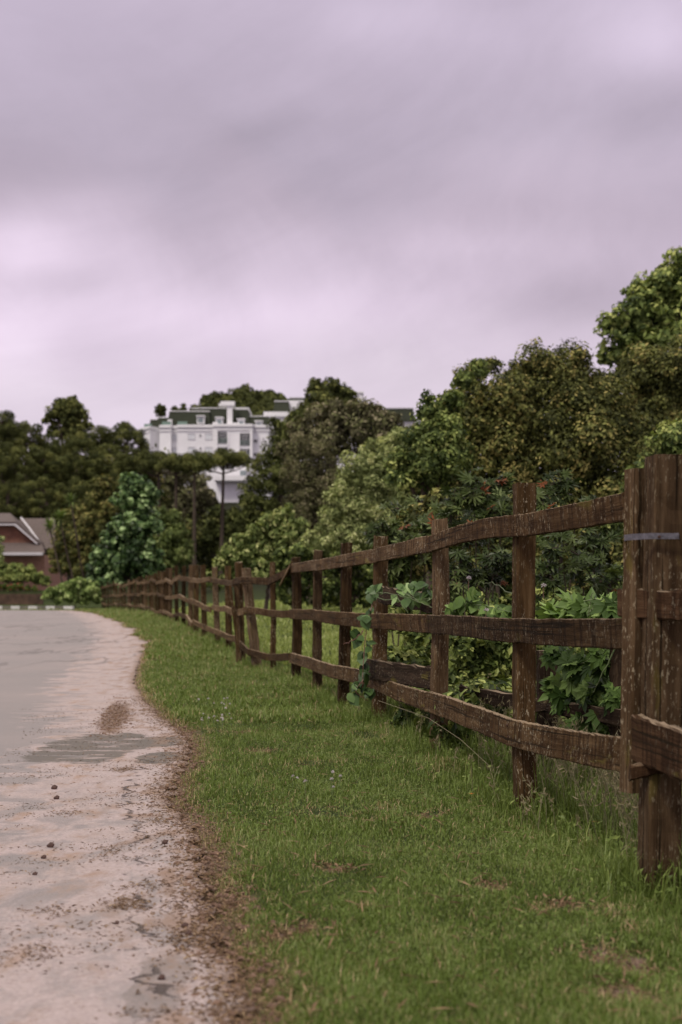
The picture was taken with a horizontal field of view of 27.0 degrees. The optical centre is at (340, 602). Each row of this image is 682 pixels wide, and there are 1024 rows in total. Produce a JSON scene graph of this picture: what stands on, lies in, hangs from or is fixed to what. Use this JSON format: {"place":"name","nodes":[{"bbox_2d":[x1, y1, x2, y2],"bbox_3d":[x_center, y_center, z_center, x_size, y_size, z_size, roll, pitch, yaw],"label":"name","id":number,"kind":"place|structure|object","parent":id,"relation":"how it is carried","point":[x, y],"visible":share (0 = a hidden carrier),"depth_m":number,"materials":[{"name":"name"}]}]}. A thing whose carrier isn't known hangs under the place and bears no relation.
{"place":"outdoors","nodes":[
{"label":"outdoors","id":0,"kind":"place"},
{"bbox_2d":[0,594,43,604],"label":"garden wall","id":1,"kind":"structure","parent":0,"point":[20,599],"depth_m":99.53,"materials":[{"name":"brown brick"}]},
{"bbox_2d":[0,610,255,1023],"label":"road","id":2,"kind":"structure","parent":0,"point":[69,664],"depth_m":6.23,"materials":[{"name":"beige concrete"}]},
{"bbox_2d":[46,842,53,847],"bbox_3d":[-1.243,1.038,6.082,0.032,0.029,0.031,0,0,-35],"label":"stone","id":3,"kind":"object","parent":2,"relation":"on","point":[50,845],"visible":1,"depth_m":6.08,"materials":[{"name":"stone"}]},
{"bbox_2d":[158,974,164,979],"bbox_3d":[-0.499,1.041,3.948,0.021,0.020,0.022,0,0,-30],"label":"stone","id":4,"kind":"object","parent":2,"relation":"on","point":[161,977],"visible":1,"depth_m":3.94,"materials":[{"name":"brown stone"}]},
{"bbox_2d":[89,696,314,1023],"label":"soil crumbs","id":5,"kind":"object","parent":2,"relation":"on","point":[257,989],"visible":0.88,"depth_m":4.98,"materials":[{"name":"brown soil"}]},
{"bbox_2d":[0,474,681,1023],"bbox_3d":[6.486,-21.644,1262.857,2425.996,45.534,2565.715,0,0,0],"label":"ground","id":6,"kind":"structure","parent":0,"point":[258,592],"depth_m":5.52,"materials":[{"name":"green plant"}]},
{"bbox_2d":[0,535,4,561],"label":"shrub","id":7,"kind":"object","parent":6,"relation":"on","point":[2,538],"visible":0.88,"depth_m":109.84,"materials":[{"name":"green plant"}]},
{"bbox_2d":[0,410,27,507],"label":"pine tree","id":8,"kind":"object","parent":6,"relation":"on","point":[10,430],"visible":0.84,"depth_m":148.82,"materials":[{"name":"green plant"}]},
{"bbox_2d":[0,479,33,517],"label":"pine tree","id":9,"kind":"object","parent":6,"relation":"on","point":[8,508],"visible":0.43,"depth_m":133.59,"materials":[{"name":"green plant"}]},
{"bbox_2d":[0,441,37,499],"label":"pine tree","id":10,"kind":"object","parent":6,"relation":"on","point":[7,460],"visible":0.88,"depth_m":141.11,"materials":[{"name":"green plant"}]},
{"bbox_2d":[0,582,38,593],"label":"flower hedge","id":11,"kind":"object","parent":6,"relation":"on","point":[8,587],"visible":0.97,"depth_m":101.93,"materials":[{"name":"green plant"}]},
{"bbox_2d":[0,560,51,593],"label":"shrub","id":12,"kind":"object","parent":6,"relation":"on","point":[11,573],"visible":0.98,"depth_m":105.68,"materials":[{"name":"green plant"}]},
{"bbox_2d":[5,420,48,480],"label":"pine tree","id":13,"kind":"object","parent":6,"relation":"on","point":[36,439],"visible":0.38,"depth_m":157.50,"materials":[{"name":"green plant"}]},
{"bbox_2d":[0,513,66,589],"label":"brick house","id":14,"kind":"structure","parent":6,"relation":"on","point":[25,542],"depth_m":122.50,"materials":[{"name":"brown tile"}]},
{"bbox_2d":[0,606,73,609],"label":"kerb","id":15,"kind":"structure","parent":6,"relation":"on","point":[36,607],"depth_m":82.54,"materials":[{"name":"white paint"}]},
{"bbox_2d":[13,476,66,530],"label":"pine tree","id":16,"kind":"object","parent":6,"relation":"on","point":[36,500],"visible":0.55,"depth_m":135.08,"materials":[{"name":"green plant"}]},
{"bbox_2d":[19,446,69,554],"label":"pine tree","id":17,"kind":"object","parent":6,"relation":"on","point":[42,467],"visible":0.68,"depth_m":145.22,"materials":[{"name":"green plant"}]},
{"bbox_2d":[40,517,62,582],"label":"yucca plant","id":18,"kind":"object","parent":6,"relation":"on","point":[50,525],"visible":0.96,"depth_m":107.26,"materials":[{"name":"green plant"}]},
{"bbox_2d":[41,433,66,552],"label":"pine tree","id":19,"kind":"object","parent":6,"relation":"on","point":[55,447],"visible":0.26,"depth_m":164.53,"materials":[{"name":"green plant"}]},
{"bbox_2d":[50,508,72,578],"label":"yucca plant","id":20,"kind":"object","parent":6,"relation":"on","point":[60,515],"visible":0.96,"depth_m":108.24,"materials":[{"name":"green plant"}]},
{"bbox_2d":[42,477,89,579],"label":"pine tree","id":21,"kind":"object","parent":6,"relation":"on","point":[59,503],"visible":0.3,"depth_m":137.11,"materials":[{"name":"green plant"}]},
{"bbox_2d":[41,395,94,515],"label":"broadleaf tree","id":22,"kind":"object","parent":6,"relation":"on","point":[67,415],"visible":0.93,"depth_m":177.26,"materials":[{"name":"dark green leaves"},{"name":"dark bark"}]},
{"bbox_2d":[41,576,102,607],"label":"shrub","id":23,"kind":"object","parent":6,"relation":"on","point":[68,589],"visible":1,"depth_m":92.78,"materials":[{"name":"green plant"}]},
{"bbox_2d":[63,492,84,578],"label":"pine tree","id":24,"kind":"object","parent":6,"relation":"on","point":[70,499],"visible":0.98,"depth_m":109.76,"materials":[{"name":"green plant"}]},
{"bbox_2d":[49,449,99,505],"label":"pine tree","id":25,"kind":"object","parent":6,"relation":"on","point":[68,474],"visible":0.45,"depth_m":148.85,"materials":[{"name":"green plant"}]},
{"bbox_2d":[60,431,96,497],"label":"pine tree","id":26,"kind":"object","parent":6,"relation":"on","point":[70,444],"visible":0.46,"depth_m":166.90,"materials":[{"name":"green plant"}]},
{"bbox_2d":[47,474,119,578],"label":"broadleaf tree","id":27,"kind":"object","parent":6,"relation":"on","point":[94,511],"visible":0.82,"depth_m":112.27,"materials":[{"name":"green plant"}]},
{"bbox_2d":[82,425,121,466],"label":"pine tree","id":28,"kind":"object","parent":6,"relation":"on","point":[99,436],"visible":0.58,"depth_m":171.27,"materials":[{"name":"green plant"}]},
{"bbox_2d":[82,443,129,492],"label":"pine tree","id":29,"kind":"object","parent":6,"relation":"on","point":[104,452],"visible":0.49,"depth_m":148.26,"materials":[{"name":"green plant"}]},
{"bbox_2d":[91,473,123,532],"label":"pine tree","id":30,"kind":"object","parent":6,"relation":"on","point":[114,480],"visible":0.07,"depth_m":139.34,"materials":[{"name":"green plant"}]},
{"bbox_2d":[84,471,166,601],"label":"vine covered tree","id":31,"kind":"object","parent":6,"relation":"on","point":[124,553],"visible":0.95,"depth_m":103.23,"materials":[{"name":"green plant"}]},
{"bbox_2d":[105,420,150,458],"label":"pine tree","id":32,"kind":"object","parent":6,"relation":"on","point":[127,431],"visible":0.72,"depth_m":178.93,"materials":[{"name":"green plant"}]},
{"bbox_2d":[110,448,156,483],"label":"pine tree","id":33,"kind":"object","parent":6,"relation":"on","point":[132,460],"visible":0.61,"depth_m":144.99,"materials":[{"name":"green plant"}]},
{"bbox_2d":[137,450,173,541],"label":"pine tree","id":34,"kind":"object","parent":6,"relation":"on","point":[151,461],"visible":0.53,"depth_m":133.36,"materials":[{"name":"green plant"}]},
{"bbox_2d":[154,403,166,416],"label":"broadleaf tree","id":35,"kind":"object","parent":6,"relation":"on","point":[160,410],"visible":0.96,"depth_m":329.39,"materials":[{"name":"green plant"}]},
{"bbox_2d":[153,452,192,565],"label":"pine tree","id":36,"kind":"object","parent":6,"relation":"on","point":[171,460],"visible":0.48,"depth_m":129.70,"materials":[{"name":"green plant"}]},
{"bbox_2d":[151,506,195,594],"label":"broadleaf tree","id":37,"kind":"object","parent":6,"relation":"on","point":[174,544],"visible":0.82,"depth_m":116.48,"materials":[{"name":"green plant"}]},
{"bbox_2d":[144,472,202,550],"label":"broadleaf tree","id":38,"kind":"object","parent":6,"relation":"on","point":[165,500],"visible":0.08,"depth_m":147.48,"materials":[{"name":"green plant"}]},
{"bbox_2d":[171,405,179,410],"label":"broadleaf tree","id":39,"kind":"object","parent":6,"relation":"on","point":[174,408],"visible":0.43,"depth_m":329.43,"materials":[{"name":"green plant"}]},
{"bbox_2d":[179,403,186,410],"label":"broadleaf tree","id":40,"kind":"object","parent":6,"relation":"on","point":[183,408],"visible":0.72,"depth_m":329.68,"materials":[{"name":"green plant"}]},
{"bbox_2d":[161,470,218,528],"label":"broadleaf tree","id":41,"kind":"object","parent":6,"relation":"on","point":[205,496],"visible":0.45,"depth_m":164.23,"materials":[{"name":"green plant"}]},
{"bbox_2d":[188,404,197,410],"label":"broadleaf tree","id":42,"kind":"object","parent":6,"relation":"on","point":[194,406],"visible":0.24,"depth_m":329.45,"materials":[{"name":"green plant"}]},
{"bbox_2d":[176,449,213,586],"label":"pine tree","id":43,"kind":"object","parent":6,"relation":"on","point":[197,462],"visible":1,"depth_m":125.63,"materials":[{"name":"green plant"}]},
{"bbox_2d":[139,401,273,498],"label":"apartment building","id":44,"kind":"structure","parent":6,"relation":"on","point":[213,429],"depth_m":296.88,"materials":[{"name":"white paint"}]},
{"bbox_2d":[172,434,176,440],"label":"window","id":45,"kind":"structure","parent":44,"relation":"in","point":[174,436],"depth_m":298.40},
{"bbox_2d":[188,433,194,439],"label":"window","id":46,"kind":"structure","parent":44,"relation":"in","point":[191,436],"depth_m":296.73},
{"bbox_2d":[188,447,194,452],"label":"window","id":47,"kind":"structure","parent":44,"relation":"in","point":[190,449],"depth_m":296.80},
{"bbox_2d":[205,433,211,439],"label":"window","id":48,"kind":"structure","parent":44,"relation":"in","point":[208,436],"depth_m":296.80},
{"bbox_2d":[205,447,211,452],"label":"window","id":49,"kind":"structure","parent":44,"relation":"in","point":[207,449],"depth_m":296.80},
{"bbox_2d":[181,503,260,570],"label":"broadleaf tree","id":50,"kind":"object","parent":6,"relation":"on","point":[211,530],"visible":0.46,"depth_m":149.62,"materials":[{"name":"green plant"}]},
{"bbox_2d":[202,448,253,578],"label":"pine tree","id":51,"kind":"object","parent":6,"relation":"on","point":[223,459],"visible":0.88,"depth_m":127.51,"materials":[{"name":"green plant"}]},
{"bbox_2d":[214,466,247,502],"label":"block","id":52,"kind":"structure","parent":6,"relation":"on","point":[233,480],"depth_m":288.00,"materials":[{"name":"white concrete"}]},
{"bbox_2d":[240,471,245,475],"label":"window","id":53,"kind":"structure","parent":52,"relation":"in","point":[242,473],"depth_m":289.36,"materials":[{"name":"grey glass"}]},
{"bbox_2d":[4,443,470,564],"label":"woodland","id":54,"kind":"object","parent":6,"relation":"on","point":[189,520],"depth_m":182.55,"materials":[{"name":"green plant"}]},
{"bbox_2d":[199,502,310,608],"bbox_3d":[-2.258,-1.161,38.002,3.105,3.019,1.250,0,0,0],"label":"shrub","id":55,"kind":"object","parent":6,"relation":"on","point":[274,529],"visible":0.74,"depth_m":37.80,"materials":[{"name":"green plant"}]},
{"bbox_2d":[229,407,309,599],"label":"broadleaf tree","id":56,"kind":"object","parent":6,"relation":"on","point":[253,487],"visible":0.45,"depth_m":71.70,"materials":[{"name":"olive green leaves"},{"name":"dark bark"}]},
{"bbox_2d":[264,397,313,463],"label":"apartment building","id":57,"kind":"structure","parent":6,"relation":"on","point":[281,409],"depth_m":313.97,"materials":[{"name":"white paint"}]},
{"bbox_2d":[276,431,344,604],"bbox_3d":[-0.876,-2.458,42.019,2.203,5.203,1.829,0,0,0],"label":"broadleaf tree","id":58,"kind":"object","parent":6,"relation":"on","point":[310,501],"visible":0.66,"depth_m":41.68,"materials":[{"name":"green plant"}]},
{"bbox_2d":[278,376,361,578],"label":"pine tree","id":59,"kind":"object","parent":6,"relation":"on","point":[319,392],"visible":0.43,"depth_m":85.56,"materials":[{"name":"green plant"}]},
{"bbox_2d":[0,689,681,1023],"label":"leaf litter","id":60,"kind":"object","parent":6,"relation":"on","point":[237,1020],"visible":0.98,"depth_m":4.81,"materials":[{"name":"brown plant"}]},
{"bbox_2d":[273,396,417,599],"bbox_3d":[0.565,-3.501,47.814,5.691,7.028,2.153,0,0,0],"label":"broadleaf tree","id":61,"kind":"object","parent":6,"relation":"on","point":[357,423],"visible":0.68,"depth_m":47.54,"materials":[{"name":"green plant"}]},
{"bbox_2d":[269,536,425,609],"bbox_3d":[0.337,-0.706,34.906,4.221,1.933,1.665,0,0,0],"label":"shrub","id":62,"kind":"object","parent":6,"relation":"on","point":[282,557],"visible":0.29,"depth_m":34.82,"materials":[{"name":"green plant"}]},
{"bbox_2d":[301,426,409,556],"bbox_3d":[0.781,-1.659,29.884,2.883,4.155,2.175,0,0,-26],"label":"shrub","id":63,"kind":"object","parent":6,"relation":"on","point":[351,499],"visible":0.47,"depth_m":29.69,"materials":[{"name":"green plant"}]},
{"bbox_2d":[100,482,623,810],"bbox_3d":[-6.673,-0.030,49.465,1.300,2.480,88.978,0,0,-11],"label":"wooden fence","id":64,"kind":"object","parent":6,"relation":"on","point":[521,732],"visible":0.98,"depth_m":9.73,"materials":[{"name":"brown wood"}]},
{"bbox_2d":[343,600,376,705],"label":"climbing vine","id":65,"kind":"object","parent":64,"relation":"attached to","point":[357,637],"visible":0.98,"depth_m":11.54,"materials":[{"name":"green plant"}]},
{"bbox_2d":[443,580,511,617],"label":"climbing vine","id":66,"kind":"object","parent":64,"relation":"attached to","point":[459,605],"visible":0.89,"depth_m":9.00,"materials":[{"name":"green plant"}]},
{"bbox_2d":[356,391,415,470],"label":"apartment building","id":67,"kind":"structure","parent":6,"relation":"on","point":[405,416],"depth_m":321.50,"materials":[{"name":"grey"}]},
{"bbox_2d":[172,599,638,825],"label":"meadow grass","id":68,"kind":"structure","parent":6,"relation":"on","point":[327,636],"depth_m":26.63,"materials":[{"name":"green plant"}]},
{"bbox_2d":[360,494,452,654],"bbox_3d":[0.730,-0.136,15.444,0.972,2.146,1.102,0,0,-38],"label":"castor plant","id":69,"kind":"object","parent":6,"relation":"on","point":[396,566],"visible":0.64,"depth_m":15.34,"materials":[{"name":"green plant"}]},
{"bbox_2d":[382,358,490,590],"bbox_3d":[1.544,-1.692,22.953,1.775,4.550,1.294,0,0,0],"label":"broadleaf tree","id":70,"kind":"object","parent":6,"relation":"on","point":[432,455],"visible":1,"depth_m":22.79,"materials":[{"name":"green plant"}]},
{"bbox_2d":[378,700,499,801],"bbox_3d":[0.579,0.865,8.732,0.069,0.356,2.613,0,0,-13],"label":"dry stalk","id":71,"kind":"object","parent":6,"relation":"on","point":[448,731],"visible":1,"depth_m":8.49,"materials":[{"name":"brown plant"}]},
{"bbox_2d":[197,690,681,1011],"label":"weeds","id":72,"kind":"object","parent":6,"relation":"on","point":[627,870],"visible":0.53,"depth_m":6.85,"materials":[{"name":"green plant"}]},
{"bbox_2d":[427,467,523,598],"bbox_3d":[1.358,-0.223,14.341,1.023,2.280,0.959,0,0,0],"label":"castor plant","id":73,"kind":"object","parent":6,"relation":"on","point":[495,497],"visible":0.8,"depth_m":14.13,"materials":[{"name":"green plant"}]},
{"bbox_2d":[449,543,511,615],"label":"castor plant","id":74,"kind":"object","parent":6,"relation":"on","point":[499,559],"visible":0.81,"depth_m":12.79,"materials":[{"name":"green plant"}]},
{"bbox_2d":[344,673,637,861],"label":"seed grass","id":75,"kind":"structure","parent":6,"relation":"on","point":[628,797],"depth_m":6.95,"materials":[{"name":"green plant"}]},
{"bbox_2d":[366,586,621,779],"bbox_3d":[0.867,0.421,9.709,0.268,1.132,4.767,0,0,-16],"label":"old fence","id":76,"kind":"object","parent":6,"relation":"on","point":[415,675],"visible":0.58,"depth_m":9.03,"materials":[{"name":"brown wood"}]},
{"bbox_2d":[365,579,431,612],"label":"climbing vine","id":77,"kind":"object","parent":76,"relation":"attached to","point":[373,592],"visible":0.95,"depth_m":10.57,"materials":[{"name":"green plant"}]},
{"bbox_2d":[535,587,621,663],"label":"climbing vine","id":78,"kind":"object","parent":76,"relation":"attached to","point":[577,606],"visible":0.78,"depth_m":7.84,"materials":[{"name":"green plant"}]},
{"bbox_2d":[537,645,620,735],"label":"climbing vine","id":79,"kind":"object","parent":76,"relation":"attached to","point":[575,682],"visible":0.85,"depth_m":7.86,"materials":[{"name":"green plant"}]},
{"bbox_2d":[368,487,623,597],"bbox_3d":[1.732,-0.202,15.558,2.991,2.137,0.805,0,0,0],"label":"shrub","id":80,"kind":"object","parent":6,"relation":"on","point":[614,555],"visible":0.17,"depth_m":15.47,"materials":[{"name":"green plant"}]},
{"bbox_2d":[370,563,622,751],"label":"undergrowth","id":81,"kind":"object","parent":6,"relation":"on","point":[479,660],"visible":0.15,"depth_m":11.98,"materials":[{"name":"green plant"}]},
{"bbox_2d":[392,522,623,614],"bbox_3d":[2.753,-0.345,18.484,4.328,2.020,1.440,0,0,0],"label":"shrub","id":82,"kind":"object","parent":6,"relation":"on","point":[616,527],"visible":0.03,"depth_m":18.31,"materials":[{"name":"green plant"}]},
{"bbox_2d":[402,336,659,574],"bbox_3d":[3.439,-2.140,25.100,4.848,5.149,2.830,0,0,0],"label":"broadleaf tree","id":83,"kind":"object","parent":6,"relation":"on","point":[522,424],"visible":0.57,"depth_m":24.50,"materials":[{"name":"green plant"}]},
{"bbox_2d":[536,468,597,600],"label":"castor plant","id":84,"kind":"object","parent":6,"relation":"on","point":[566,483],"visible":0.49,"depth_m":13.34,"materials":[{"name":"green plant"}]},
{"bbox_2d":[535,526,622,649],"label":"castor plant","id":85,"kind":"object","parent":6,"relation":"on","point":[587,562],"visible":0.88,"depth_m":12.32,"materials":[{"name":"green plant"}]},
{"bbox_2d":[593,246,681,394],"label":"broadleaf tree","id":86,"kind":"object","parent":6,"relation":"on","point":[652,306],"visible":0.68,"depth_m":33.68,"materials":[{"name":"green plant"}]},
{"bbox_2d":[614,334,681,465],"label":"broadleaf tree","id":87,"kind":"object","parent":6,"relation":"on","point":[655,379],"visible":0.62,"depth_m":26.47,"materials":[{"name":"green plant"}]},
{"bbox_2d":[617,454,681,894],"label":"gate post","id":88,"kind":"object","parent":6,"relation":"on","point":[649,602],"visible":0.98,"depth_m":5.30,"materials":[{"name":"brown wood"}]},
{"bbox_2d":[618,418,681,526],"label":"shrub","id":89,"kind":"object","parent":6,"relation":"on","point":[669,440],"visible":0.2,"depth_m":20.88,"materials":[{"name":"green plant"}]},
{"bbox_2d":[0,0,681,471],"label":"sky","id":90,"kind":"structure","parent":0,"point":[381,198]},
{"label":"hill","id":91,"kind":"structure","parent":0,"visible":0},
{"bbox_2d":[198,383,290,439],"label":"hill woodland","id":92,"kind":"object","parent":91,"relation":"on","point":[256,402],"visible":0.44,"depth_m":407.90,"materials":[{"name":"green plant"}]}
]}

